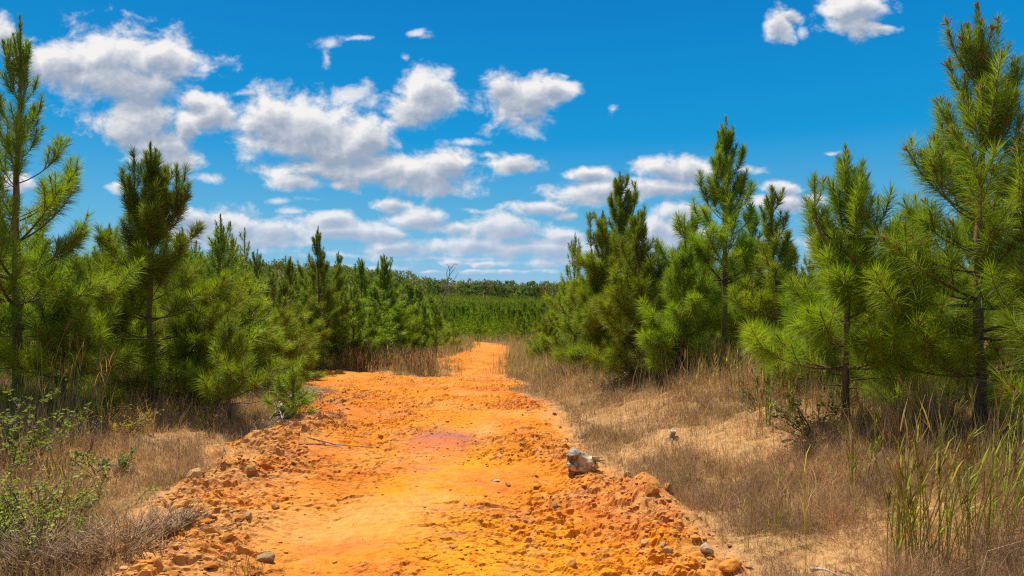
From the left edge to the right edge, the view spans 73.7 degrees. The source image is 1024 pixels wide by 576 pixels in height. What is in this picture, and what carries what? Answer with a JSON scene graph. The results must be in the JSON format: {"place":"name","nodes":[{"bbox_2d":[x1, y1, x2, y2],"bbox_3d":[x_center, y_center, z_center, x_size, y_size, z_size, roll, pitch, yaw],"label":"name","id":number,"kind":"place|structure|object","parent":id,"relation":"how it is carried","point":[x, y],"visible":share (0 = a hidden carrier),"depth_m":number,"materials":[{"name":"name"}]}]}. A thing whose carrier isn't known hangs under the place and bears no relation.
{"place":"outdoors","nodes":[
{"label":"outdoors","id":0,"kind":"place"},
{"bbox_2d":[103,342,752,575],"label":"dirt road","id":1,"kind":"structure","parent":0,"point":[436,476],"depth_m":5.50,"materials":[{"name":"soil"}]},
{"bbox_2d":[216,549,267,575],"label":"tall grass clump","id":2,"kind":"object","parent":1,"relation":"on","point":[245,569],"visible":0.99,"depth_m":3.97,"materials":[{"name":"plant"}]},
{"bbox_2d":[255,552,275,562],"bbox_3d":[-1.505,1.654,4.174,0.107,0.076,0.084,0,0,15],"label":"rock","id":3,"kind":"object","parent":1,"relation":"on","point":[269,557],"visible":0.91,"depth_m":4.15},
{"bbox_2d":[231,387,345,436],"bbox_3d":[-3.143,1.670,10.152,0.886,0.474,4.932,0,0,-7],"label":"brush pile","id":4,"kind":"object","parent":1,"relation":"on","point":[279,418],"visible":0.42,"depth_m":8.63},
{"bbox_2d":[300,433,372,447],"bbox_3d":[-2.111,1.695,7.686,1.103,0.180,0.179,0,0,15],"label":"dead stick","id":5,"kind":"object","parent":1,"relation":"on","point":[333,443],"visible":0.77,"depth_m":7.60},
{"bbox_2d":[565,447,604,475],"bbox_3d":[0.672,1.602,6.249,0.370,0.283,0.242,0,0,0],"label":"rock","id":6,"kind":"object","parent":1,"relation":"on","point":[578,462],"visible":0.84,"depth_m":6.17,"materials":[{"name":"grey stone"}]},
{"bbox_2d":[644,482,658,494],"bbox_3d":[1.064,1.542,5.202,0.116,0.123,0.090,0,0,-14],"label":"clay clod","id":7,"kind":"object","parent":1,"relation":"on","point":[650,488],"visible":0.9,"depth_m":5.18,"materials":[{"name":"soil"}]},
{"bbox_2d":[0,284,1023,575],"bbox_3d":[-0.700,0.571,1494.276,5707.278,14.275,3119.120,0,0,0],"label":"ground","id":8,"kind":"structure","parent":0,"point":[726,550],"depth_m":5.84,"materials":[{"name":"beige plant"}]},
{"bbox_2d":[0,388,91,470],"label":"leafy shrub","id":9,"kind":"object","parent":8,"relation":"on","point":[13,430],"visible":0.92,"depth_m":5.79,"materials":[{"name":"green plant"}]},
{"bbox_2d":[0,247,96,377],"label":"pine tree","id":10,"kind":"object","parent":8,"relation":"on","point":[32,304],"visible":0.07,"depth_m":10.71,"materials":[{"name":"green plant"}]},
{"bbox_2d":[0,431,100,518],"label":"tall grass clump","id":11,"kind":"object","parent":8,"relation":"on","point":[52,459],"visible":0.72,"depth_m":4.99,"materials":[{"name":"plant"}]},
{"bbox_2d":[0,508,110,575],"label":"dead bush","id":12,"kind":"object","parent":8,"relation":"on","point":[7,547],"visible":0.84,"depth_m":3.93,"materials":[{"name":"plant"}]},
{"bbox_2d":[24,317,87,426],"bbox_3d":[-4.668,0.891,6.972,0.670,1.226,0.338,0,0,0],"label":"tall grass clump","id":13,"kind":"object","parent":8,"relation":"on","point":[70,375],"visible":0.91,"depth_m":6.98,"materials":[{"name":"plant"}]},
{"bbox_2d":[24,227,88,357],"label":"pine tree","id":14,"kind":"object","parent":8,"relation":"on","point":[49,259],"visible":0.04,"depth_m":13.49,"materials":[{"name":"green plant"}]},
{"bbox_2d":[22,408,103,445],"bbox_3d":[-4.310,1.366,6.449,0.761,0.382,0.699,0,0,28],"label":"goldenrod","id":15,"kind":"object","parent":8,"relation":"on","point":[74,425],"visible":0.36,"depth_m":6.53,"materials":[{"name":"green plant"}]},
{"bbox_2d":[0,266,146,422],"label":"pine sapling","id":16,"kind":"object","parent":8,"relation":"on","point":[45,331],"visible":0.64,"depth_m":7.50,"materials":[{"name":"green plant"}]},
{"bbox_2d":[0,11,149,393],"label":"pine tree","id":17,"kind":"object","parent":8,"relation":"on","point":[18,262],"visible":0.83,"depth_m":7.87,"materials":[{"name":"green plant"}]},
{"bbox_2d":[0,459,158,555],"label":"leafy bush","id":18,"kind":"object","parent":8,"relation":"on","point":[10,500],"visible":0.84,"depth_m":4.43,"materials":[{"name":"green plant"}]},
{"bbox_2d":[59,424,106,537],"bbox_3d":[-2.659,1.237,4.180,0.389,0.880,0.276,0,0,43],"label":"tall grass clump","id":19,"kind":"object","parent":8,"relation":"on","point":[87,460],"visible":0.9,"depth_m":4.20,"materials":[{"name":"plant"}]},
{"bbox_2d":[72,342,122,431],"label":"tall grass clump","id":20,"kind":"object","parent":8,"relation":"on","point":[95,390],"visible":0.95,"depth_m":7.10,"materials":[{"name":"plant"}]},
{"bbox_2d":[59,222,144,368],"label":"pine tree","id":21,"kind":"object","parent":8,"relation":"on","point":[94,256],"visible":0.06,"depth_m":12.37,"materials":[{"name":"green plant"}]},
{"bbox_2d":[65,440,144,477],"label":"leafy bush","id":22,"kind":"object","parent":8,"relation":"on","point":[124,459],"visible":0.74,"depth_m":5.93,"materials":[{"name":"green plant"}]},
{"bbox_2d":[69,387,163,433],"bbox_3d":[-4.119,1.311,7.137,0.846,0.560,0.804,0,0,-37],"label":"goldenrod","id":23,"kind":"object","parent":8,"relation":"on","point":[131,425],"visible":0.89,"depth_m":7.13,"materials":[{"name":"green plant"}]},
{"bbox_2d":[43,497,200,563],"bbox_3d":[-2.403,1.503,4.165,0.755,0.389,0.781,0,0,-42],"label":"dead bush","id":24,"kind":"object","parent":8,"relation":"on","point":[143,541],"visible":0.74,"depth_m":4.16,"materials":[{"name":"plant"}]},
{"bbox_2d":[6,140,255,403],"bbox_3d":[-5.018,-0.241,9.474,2.803,3.614,3.116,0,0,21],"label":"pine tree","id":25,"kind":"object","parent":8,"relation":"on","point":[150,229],"visible":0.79,"depth_m":9.26,"materials":[{"name":"green plant"}]},
{"bbox_2d":[111,392,156,434],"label":"tall grass clump","id":26,"kind":"object","parent":8,"relation":"on","point":[129,410],"visible":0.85,"depth_m":7.42,"materials":[{"name":"plant"}]},
{"bbox_2d":[99,256,171,370],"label":"pine tree","id":27,"kind":"object","parent":8,"relation":"on","point":[146,335],"visible":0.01,"depth_m":11.87,"materials":[{"name":"green plant"}]},
{"bbox_2d":[147,497,212,535],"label":"dead bush","id":28,"kind":"object","parent":8,"relation":"on","point":[192,514],"visible":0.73,"depth_m":4.43,"materials":[{"name":"plant"}]},
{"bbox_2d":[124,241,235,353],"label":"pine tree","id":29,"kind":"object","parent":8,"relation":"on","point":[195,250],"visible":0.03,"depth_m":13.32,"materials":[{"name":"green plant"}]},
{"bbox_2d":[125,226,249,371],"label":"pine tree","id":30,"kind":"object","parent":8,"relation":"on","point":[161,311],"visible":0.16,"depth_m":11.14,"materials":[{"name":"green plant"}]},
{"bbox_2d":[186,468,200,478],"bbox_3d":[-2.752,1.613,5.889,0.122,0.109,0.128,-1,0,-29],"label":"clay clod","id":31,"kind":"object","parent":8,"relation":"on","point":[195,472],"visible":0.68,"depth_m":5.85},
{"bbox_2d":[142,306,248,408],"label":"pine sapling","id":32,"kind":"object","parent":8,"relation":"on","point":[178,344],"visible":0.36,"depth_m":9.31,"materials":[{"name":"green plant"}]},
{"bbox_2d":[160,390,230,429],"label":"tall grass clump","id":33,"kind":"object","parent":8,"relation":"on","point":[176,410],"visible":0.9,"depth_m":8.24,"materials":[{"name":"plant"}]},
{"bbox_2d":[152,213,287,375],"bbox_3d":[-5.260,0.222,12.324,2.270,3.190,2.714,0,0,-9],"label":"pine tree","id":34,"kind":"object","parent":8,"relation":"on","point":[255,328],"visible":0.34,"depth_m":12.48,"materials":[{"name":"green plant"}]},
{"bbox_2d":[181,312,286,424],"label":"pine sapling","id":35,"kind":"object","parent":8,"relation":"on","point":[230,375],"visible":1,"depth_m":8.44,"materials":[{"name":"green plant"}]},
{"bbox_2d":[200,227,276,359],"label":"pine tree","id":36,"kind":"object","parent":8,"relation":"on","point":[233,244],"visible":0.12,"depth_m":16.02,"materials":[{"name":"green plant"}]},
{"bbox_2d":[248,249,277,310],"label":"pine tree","id":37,"kind":"object","parent":8,"relation":"on","point":[257,264],"visible":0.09,"depth_m":20.94,"materials":[{"name":"green plant"}]},
{"bbox_2d":[231,254,297,377],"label":"pine tree","id":38,"kind":"object","parent":8,"relation":"on","point":[261,302],"visible":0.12,"depth_m":13.66,"materials":[{"name":"green plant"}]},
{"bbox_2d":[249,361,300,390],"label":"dark bush","id":39,"kind":"object","parent":8,"relation":"on","point":[269,383],"visible":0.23,"depth_m":12.08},
{"bbox_2d":[248,294,307,380],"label":"pine tree","id":40,"kind":"object","parent":8,"relation":"on","point":[280,344],"visible":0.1,"depth_m":14.42,"materials":[{"name":"green plant"}]},
{"bbox_2d":[244,265,316,381],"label":"pine tree","id":41,"kind":"object","parent":8,"relation":"on","point":[287,315],"visible":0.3,"depth_m":16.52,"materials":[{"name":"green plant"}]},
{"bbox_2d":[259,354,318,418],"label":"pine sapling","id":42,"kind":"object","parent":8,"relation":"on","point":[293,377],"visible":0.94,"depth_m":8.97,"materials":[{"name":"green plant"}]},
{"bbox_2d":[273,276,326,380],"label":"pine tree","id":43,"kind":"object","parent":8,"relation":"on","point":[284,288],"visible":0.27,"depth_m":18.24,"materials":[{"name":"green plant"}]},
{"bbox_2d":[275,255,330,372],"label":"pine tree","id":44,"kind":"object","parent":8,"relation":"on","point":[319,324],"visible":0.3,"depth_m":21.01,"materials":[{"name":"green plant"}]},
{"bbox_2d":[291,294,332,368],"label":"pine tree","id":45,"kind":"object","parent":8,"relation":"on","point":[324,350],"visible":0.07,"depth_m":22.16,"materials":[{"name":"green plant"}]},
{"bbox_2d":[292,227,364,359],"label":"pine tree","id":46,"kind":"object","parent":8,"relation":"on","point":[319,271],"visible":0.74,"depth_m":23.34,"materials":[{"name":"green plant"}]},
{"bbox_2d":[313,282,355,357],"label":"pine tree","id":47,"kind":"object","parent":8,"relation":"on","point":[325,319],"visible":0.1,"depth_m":25.01,"materials":[{"name":"green plant"}]},
{"bbox_2d":[324,251,365,346],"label":"pine tree","id":48,"kind":"object","parent":8,"relation":"on","point":[339,260],"visible":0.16,"depth_m":27.03,"materials":[{"name":"green plant"}]},
{"bbox_2d":[323,282,392,363],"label":"pine tree","id":49,"kind":"object","parent":8,"relation":"on","point":[354,324],"visible":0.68,"depth_m":24.09,"materials":[{"name":"green plant"}]},
{"bbox_2d":[350,258,390,334],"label":"pine tree","id":50,"kind":"object","parent":8,"relation":"on","point":[361,275],"visible":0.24,"depth_m":28.90,"materials":[{"name":"green plant"}]},
{"bbox_2d":[338,338,404,372],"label":"tall grass clump","id":51,"kind":"object","parent":8,"relation":"on","point":[352,360],"visible":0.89,"depth_m":22.99,"materials":[{"name":"plant"}]},
{"bbox_2d":[356,298,400,355],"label":"pine tree","id":52,"kind":"object","parent":8,"relation":"on","point":[375,311],"visible":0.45,"depth_m":26.39,"materials":[{"name":"green plant"}]},
{"bbox_2d":[359,285,400,351],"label":"pine tree","id":53,"kind":"object","parent":8,"relation":"on","point":[379,313],"visible":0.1,"depth_m":28.00,"materials":[{"name":"green plant"}]},
{"bbox_2d":[356,284,407,355],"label":"pine tree","id":54,"kind":"object","parent":8,"relation":"on","point":[379,304],"visible":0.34,"depth_m":27.61,"materials":[{"name":"green plant"}]},
{"bbox_2d":[356,253,421,344],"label":"pine tree","id":55,"kind":"object","parent":8,"relation":"on","point":[383,284],"visible":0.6,"depth_m":29.38,"materials":[{"name":"green plant"}]},
{"bbox_2d":[385,295,422,347],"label":"pine tree","id":56,"kind":"object","parent":8,"relation":"on","point":[402,298],"visible":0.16,"depth_m":33.34,"materials":[{"name":"green plant"}]},
{"bbox_2d":[378,345,434,364],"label":"dark shrub","id":57,"kind":"object","parent":8,"relation":"on","point":[403,354],"visible":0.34,"depth_m":22.31,"materials":[{"name":"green plant"}]},
{"bbox_2d":[388,344,436,371],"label":"tall grass clump","id":58,"kind":"object","parent":8,"relation":"on","point":[414,357],"visible":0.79,"depth_m":21.55,"materials":[{"name":"plant"}]},
{"bbox_2d":[399,306,430,351],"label":"pine tree","id":59,"kind":"object","parent":8,"relation":"on","point":[415,331],"visible":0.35,"depth_m":30.82,"materials":[{"name":"green plant"}]},
{"bbox_2d":[404,282,438,348],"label":"pine tree","id":60,"kind":"object","parent":8,"relation":"on","point":[410,294],"visible":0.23,"depth_m":34.48,"materials":[{"name":"green plant"}]},
{"bbox_2d":[405,284,444,339],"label":"pine tree","id":61,"kind":"object","parent":8,"relation":"on","point":[418,293],"visible":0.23,"depth_m":36.73,"materials":[{"name":"green plant"}]},
{"bbox_2d":[417,301,442,352],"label":"pine tree","id":62,"kind":"object","parent":8,"relation":"on","point":[424,312],"visible":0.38,"depth_m":33.36,"materials":[{"name":"green plant"}]},
{"bbox_2d":[419,301,455,349],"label":"pine tree","id":63,"kind":"object","parent":8,"relation":"on","point":[437,315],"visible":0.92,"depth_m":32.90,"materials":[{"name":"green plant"}]},
{"bbox_2d":[427,297,450,339],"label":"pine tree","id":64,"kind":"object","parent":8,"relation":"on","point":[431,300],"visible":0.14,"depth_m":45.21,"materials":[{"name":"green plant"}]},
{"bbox_2d":[316,291,573,340],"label":"pine plantation","id":65,"kind":"object","parent":8,"relation":"on","point":[494,316],"visible":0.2,"depth_m":80.55,"materials":[{"name":"plant"}]},
{"bbox_2d":[442,323,464,350],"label":"pine tree","id":66,"kind":"object","parent":8,"relation":"on","point":[453,334],"visible":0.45,"depth_m":37.95,"materials":[{"name":"green plant"}]},
{"bbox_2d":[0,330,1023,534],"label":"tall dry grass","id":67,"kind":"structure","parent":8,"relation":"on","point":[518,353],"depth_m":7.23,"materials":[{"name":"plant"}]},
{"bbox_2d":[507,308,527,340],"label":"pine tree","id":68,"kind":"object","parent":8,"relation":"on","point":[518,318],"visible":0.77,"depth_m":49.01,"materials":[{"name":"green plant"}]},
{"bbox_2d":[517,317,531,340],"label":"pine tree","id":69,"kind":"object","parent":8,"relation":"on","point":[522,326],"visible":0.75,"depth_m":46.88,"materials":[{"name":"green plant"}]},
{"bbox_2d":[50,253,1002,300],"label":"forest","id":70,"kind":"object","parent":8,"relation":"on","point":[493,288],"visible":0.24,"depth_m":345.91,"materials":[{"name":"plant"}]},
{"bbox_2d":[524,315,551,360],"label":"pine tree","id":71,"kind":"object","parent":8,"relation":"on","point":[535,335],"visible":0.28,"depth_m":23.94,"materials":[{"name":"green plant"}]},
{"bbox_2d":[527,305,563,362],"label":"pine tree","id":72,"kind":"object","parent":8,"relation":"on","point":[538,347],"visible":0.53,"depth_m":22.86,"materials":[{"name":"green plant"}]},
{"bbox_2d":[536,234,588,363],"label":"pine tree","id":73,"kind":"object","parent":8,"relation":"on","point":[566,304],"visible":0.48,"depth_m":16.96,"materials":[{"name":"green plant"}]},
{"bbox_2d":[550,210,643,365],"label":"pine tree","id":74,"kind":"object","parent":8,"relation":"on","point":[570,351],"visible":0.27,"depth_m":14.03,"materials":[{"name":"green plant"}]},
{"bbox_2d":[586,361,649,392],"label":"green weed","id":75,"kind":"object","parent":8,"relation":"on","point":[619,380],"visible":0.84,"depth_m":10.82,"materials":[{"name":"green plant"}]},
{"bbox_2d":[567,170,688,359],"bbox_3d":[2.167,-0.403,14.100,2.564,4.061,2.295,0,0,-34],"label":"pine tree","id":76,"kind":"object","parent":8,"relation":"on","point":[621,214],"visible":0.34,"depth_m":13.80,"materials":[{"name":"green plant"}]},
{"bbox_2d":[574,203,707,379],"bbox_3d":[2.118,0.116,11.505,2.332,3.134,2.042,0,0,-2],"label":"pine tree","id":77,"kind":"object","parent":8,"relation":"on","point":[632,250],"visible":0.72,"depth_m":11.23,"materials":[{"name":"green plant"}]},
{"bbox_2d":[620,337,671,373],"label":"green weed","id":78,"kind":"object","parent":8,"relation":"on","point":[638,359],"visible":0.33,"depth_m":11.00,"materials":[{"name":"green plant"}]},
{"bbox_2d":[633,239,742,377],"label":"pine tree","id":79,"kind":"object","parent":8,"relation":"on","point":[696,308],"visible":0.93,"depth_m":10.21,"materials":[{"name":"green plant"}]},
{"bbox_2d":[659,211,735,348],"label":"pine tree","id":80,"kind":"object","parent":8,"relation":"on","point":[717,327],"visible":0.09,"depth_m":12.41,"materials":[{"name":"green plant"}]},
{"bbox_2d":[700,542,713,553],"bbox_3d":[1.183,1.583,4.136,0.085,0.075,0.063,-5,-3,-23],"label":"pale stone","id":81,"kind":"object","parent":8,"relation":"on","point":[705,548],"visible":1,"depth_m":4.12,"materials":[{"name":"stone"}]},
{"bbox_2d":[678,338,739,395],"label":"tall grass clump","id":82,"kind":"object","parent":8,"relation":"on","point":[715,367],"visible":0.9,"depth_m":8.80,"materials":[{"name":"plant"}]},
{"bbox_2d":[650,115,779,345],"bbox_3d":[3.334,-0.804,10.990,1.770,4.075,2.166,0,0,-43],"label":"pine tree","id":83,"kind":"object","parent":8,"relation":"on","point":[707,249],"visible":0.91,"depth_m":10.90,"materials":[{"name":"green plant"}]},
{"bbox_2d":[718,558,741,572],"bbox_3d":[1.271,1.619,3.965,0.142,0.083,0.093,-3,-2,-11],"label":"clay clod","id":84,"kind":"object","parent":8,"relation":"on","point":[730,565],"visible":0.98,"depth_m":3.94,"materials":[{"name":"soil"}]},
{"bbox_2d":[706,210,787,346],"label":"pine tree","id":85,"kind":"object","parent":8,"relation":"on","point":[753,233],"visible":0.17,"depth_m":13.38,"materials":[{"name":"green plant"}]},
{"bbox_2d":[720,469,793,546],"bbox_3d":[1.595,1.418,4.332,0.512,0.477,0.205,0,0,-16],"label":"tall grass clump","id":86,"kind":"object","parent":8,"relation":"on","point":[782,500],"visible":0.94,"depth_m":4.35,"materials":[{"name":"plant"}]},
{"bbox_2d":[721,343,798,401],"bbox_3d":[2.884,0.840,7.783,0.953,1.055,0.678,0,0,0],"label":"tall grass clump","id":87,"kind":"object","parent":8,"relation":"on","point":[747,370],"visible":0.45,"depth_m":7.90,"materials":[{"name":"plant"}]},
{"bbox_2d":[735,371,803,406],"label":"green weed","id":88,"kind":"object","parent":8,"relation":"on","point":[750,393],"visible":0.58,"depth_m":7.34,"materials":[{"name":"green plant"}]},
{"bbox_2d":[749,362,799,427],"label":"tall grass clump","id":89,"kind":"object","parent":8,"relation":"on","point":[788,391],"visible":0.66,"depth_m":6.66,"materials":[{"name":"plant"}]},
{"bbox_2d":[720,182,843,347],"bbox_3d":[3.842,-0.149,9.762,1.761,2.785,1.442,0,0,1],"label":"pine tree","id":90,"kind":"object","parent":8,"relation":"on","point":[753,305],"visible":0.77,"depth_m":9.72,"materials":[{"name":"green plant"}]},
{"bbox_2d":[778,255,822,332],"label":"pine tree","id":91,"kind":"object","parent":8,"relation":"on","point":[802,268],"visible":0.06,"depth_m":14.97,"materials":[{"name":"green plant"}]},
{"bbox_2d":[750,285,857,389],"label":"pine sapling","id":92,"kind":"object","parent":8,"relation":"on","point":[827,358],"visible":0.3,"depth_m":7.54,"materials":[{"name":"green plant"}]},
{"bbox_2d":[795,424,814,531],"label":"tall grass clump","id":93,"kind":"object","parent":8,"relation":"on","point":[803,491],"visible":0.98,"depth_m":4.06,"materials":[{"name":"plant"}]},
{"bbox_2d":[761,387,871,438],"bbox_3d":[2.749,1.133,6.172,0.977,0.492,0.696,0,0,0],"label":"green weed","id":94,"kind":"object","parent":8,"relation":"on","point":[788,418],"visible":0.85,"depth_m":6.20,"materials":[{"name":"green plant"}]},
{"bbox_2d":[734,140,946,422],"bbox_3d":[2.946,-0.049,6.223,1.770,2.661,1.506,0,0,26],"label":"pine tree","id":95,"kind":"object","parent":8,"relation":"on","point":[855,191],"visible":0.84,"depth_m":6.16,"materials":[{"name":"green plant"}]},
{"bbox_2d":[836,382,889,495],"bbox_3d":[2.503,1.109,4.864,0.336,0.892,0.276,0,0,28],"label":"tall grass clump","id":96,"kind":"object","parent":8,"relation":"on","point":[853,438],"visible":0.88,"depth_m":4.84,"materials":[{"name":"plant"}]},
{"bbox_2d":[823,323,931,408],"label":"pine sapling","id":97,"kind":"object","parent":8,"relation":"on","point":[871,384],"visible":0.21,"depth_m":6.87,"materials":[{"name":"green plant"}]},
{"bbox_2d":[827,220,993,383],"bbox_3d":[4.370,0.201,7.712,1.956,2.092,1.760,0,0,25],"label":"pine tree","id":98,"kind":"object","parent":8,"relation":"on","point":[866,320],"visible":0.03,"depth_m":7.44,"materials":[{"name":"green plant"}]},
{"bbox_2d":[882,424,945,561],"bbox_3d":[2.187,1.169,3.793,0.297,0.810,0.318,0,0,0],"label":"tall grass clump","id":99,"kind":"object","parent":8,"relation":"on","point":[910,502],"visible":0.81,"depth_m":3.79,"materials":[{"name":"plant"}]},
{"bbox_2d":[820,0,1023,427],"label":"pine tree","id":100,"kind":"object","parent":8,"relation":"on","point":[987,228],"visible":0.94,"depth_m":5.60,"materials":[{"name":"green plant"}]},
{"bbox_2d":[852,372,1023,570],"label":"tall grass clump","id":101,"kind":"object","parent":8,"relation":"on","point":[948,513],"visible":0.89,"depth_m":3.73,"materials":[{"name":"plant"}]},
{"bbox_2d":[905,302,1023,415],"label":"pine sapling","id":102,"kind":"object","parent":8,"relation":"on","point":[991,357],"visible":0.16,"depth_m":6.51,"materials":[{"name":"green plant"}]},
{"bbox_2d":[935,245,994,361],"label":"pine tree","id":103,"kind":"object","parent":8,"relation":"on","point":[966,282],"visible":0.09,"depth_m":10.28,"materials":[{"name":"green plant"}]},
{"bbox_2d":[935,215,1015,353],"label":"pine tree","id":104,"kind":"object","parent":8,"relation":"on","point":[966,259],"visible":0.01,"depth_m":12.37,"materials":[{"name":"green plant"}]},
{"bbox_2d":[943,385,1023,543],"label":"tall grass clump","id":105,"kind":"object","parent":8,"relation":"on","point":[1017,481],"visible":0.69,"depth_m":3.93,"materials":[{"name":"plant"}]},
{"bbox_2d":[978,262,1023,431],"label":"pine tree","id":106,"kind":"object","parent":8,"relation":"on","point":[1010,387],"visible":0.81,"depth_m":4.82,"materials":[{"name":"green plant"}]},
{"bbox_2d":[990,236,1021,364],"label":"pine tree","id":107,"kind":"object","parent":8,"relation":"on","point":[1005,290],"visible":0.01,"depth_m":10.86,"materials":[{"name":"green plant"}]},
{"bbox_2d":[0,0,1023,286],"label":"sky","id":108,"kind":"structure","parent":0,"point":[480,137],"materials":[{"name":"blue"}]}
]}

